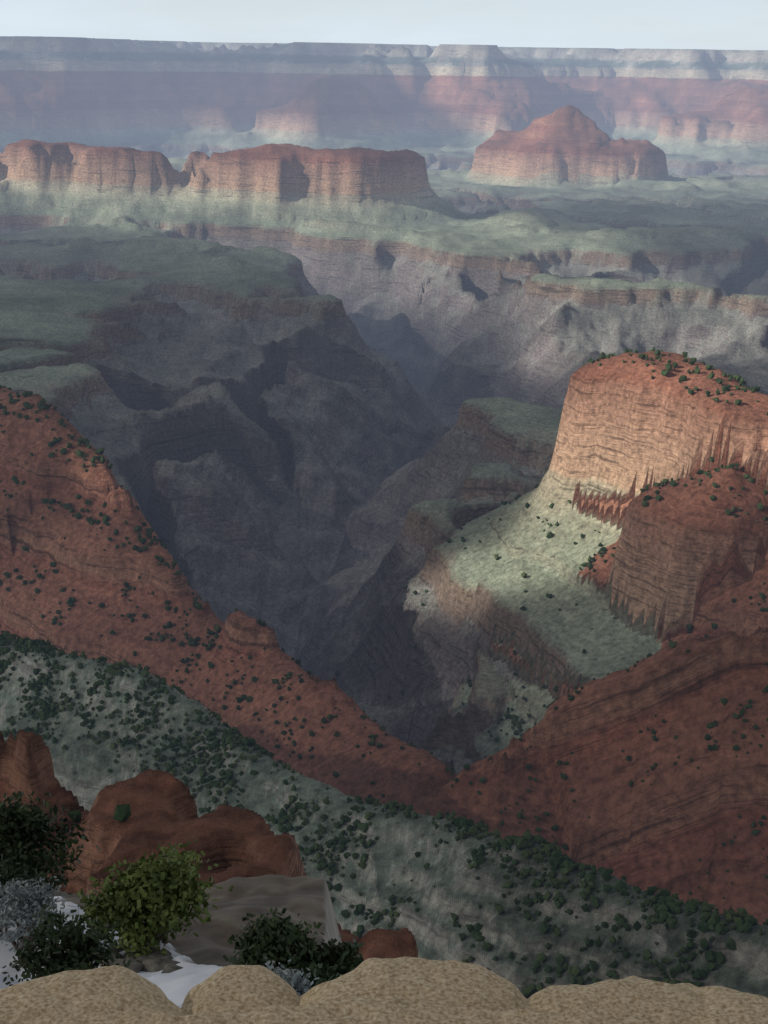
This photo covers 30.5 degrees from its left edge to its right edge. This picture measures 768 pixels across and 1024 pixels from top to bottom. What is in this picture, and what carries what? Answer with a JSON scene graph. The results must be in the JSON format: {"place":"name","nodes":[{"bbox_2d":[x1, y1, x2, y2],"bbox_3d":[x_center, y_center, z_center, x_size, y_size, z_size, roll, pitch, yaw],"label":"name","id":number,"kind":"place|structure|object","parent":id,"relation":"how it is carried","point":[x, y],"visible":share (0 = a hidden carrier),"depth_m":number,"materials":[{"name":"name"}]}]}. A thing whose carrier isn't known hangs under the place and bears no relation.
{"place":"outdoors","nodes":[
{"label":"outdoors","id":0,"kind":"place"},
{"bbox_2d":[0,36,767,998],"bbox_3d":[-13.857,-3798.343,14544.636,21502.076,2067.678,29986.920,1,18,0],"label":"canyon terrain","id":1,"kind":"structure","parent":0,"point":[302,342],"depth_m":4322.28,"materials":[{"name":"brown stone"}]},
{"bbox_2d":[0,875,341,1007],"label":"snowy ledge","id":2,"kind":"object","parent":1,"relation":"on","point":[200,958],"visible":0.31,"depth_m":18.93,"materials":[{"name":"stone"}]},
{"bbox_2d":[0,853,60,936],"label":"dark shrub","id":3,"kind":"object","parent":2,"relation":"on","point":[6,869],"visible":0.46,"depth_m":17.64,"materials":[{"name":"green plant"}]},
{"bbox_2d":[0,875,67,966],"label":"sage shrub","id":4,"kind":"object","parent":2,"relation":"on","point":[24,897],"visible":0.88,"depth_m":16.57,"materials":[{"name":"grey plant"}]},
{"bbox_2d":[0,791,100,919],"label":"dark shrub","id":5,"kind":"object","parent":2,"relation":"on","point":[22,834],"visible":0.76,"depth_m":19.16,"materials":[{"name":"green plant"}]},
{"bbox_2d":[2,903,130,985],"bbox_3d":[-2.945,4.424,13.128,1.234,1.548,1.532,1,18,0],"label":"shrub","id":6,"kind":"object","parent":2,"relation":"on","point":[83,951],"visible":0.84,"depth_m":12.99,"materials":[{"name":"green plant"}]},
{"bbox_2d":[78,944,182,973],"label":"snowy rocks","id":7,"kind":"object","parent":2,"relation":"on","point":[155,960],"visible":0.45,"depth_m":16.16,"materials":[{"name":"stone"}]},
{"bbox_2d":[63,834,233,957],"bbox_3d":[-2.763,4.798,17.202,1.754,1.536,1.969,17,24,41],"label":"olive shrub","id":8,"kind":"object","parent":2,"relation":"on","point":[159,896],"visible":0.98,"depth_m":16.79,"materials":[{"name":"green plant"}]},
{"bbox_2d":[223,907,354,988],"bbox_3d":[-0.997,4.790,15.050,1.383,1.011,1.674,1,18,0],"label":"dark shrub","id":9,"kind":"object","parent":2,"relation":"on","point":[270,939],"visible":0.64,"depth_m":14.87,"materials":[{"name":"green plant"}]},
{"bbox_2d":[262,957,319,996],"bbox_3d":[-0.909,4.624,13.000,0.654,0.946,0.724,1,18,0],"label":"sage shrub","id":10,"kind":"object","parent":2,"relation":"on","point":[296,982],"visible":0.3,"depth_m":12.95,"materials":[{"name":"grey plant"}]},
{"bbox_2d":[310,935,363,980],"bbox_3d":[-0.582,4.924,15.294,0.996,0.740,0.998,1,18,0],"label":"dark shrub","id":11,"kind":"object","parent":2,"relation":"on","point":[344,952],"visible":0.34,"depth_m":15.16,"materials":[{"name":"green plant"}]},
{"bbox_2d":[0,347,767,997],"bbox_3d":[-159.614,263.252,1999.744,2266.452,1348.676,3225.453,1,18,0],"label":"shrubs","id":12,"kind":"object","parent":1,"relation":"on","point":[566,865],"visible":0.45,"depth_m":1443.35,"materials":[{"name":"green plant"}]},
{"bbox_2d":[0,957,767,1023],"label":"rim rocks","id":13,"kind":"object","parent":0,"point":[407,990],"visible":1,"depth_m":3.64,"materials":[{"name":"stone"}]},
{"bbox_2d":[0,0,767,49],"label":"sky","id":14,"kind":"structure","parent":0,"point":[615,24],"materials":[{"name":"white"}]}
]}

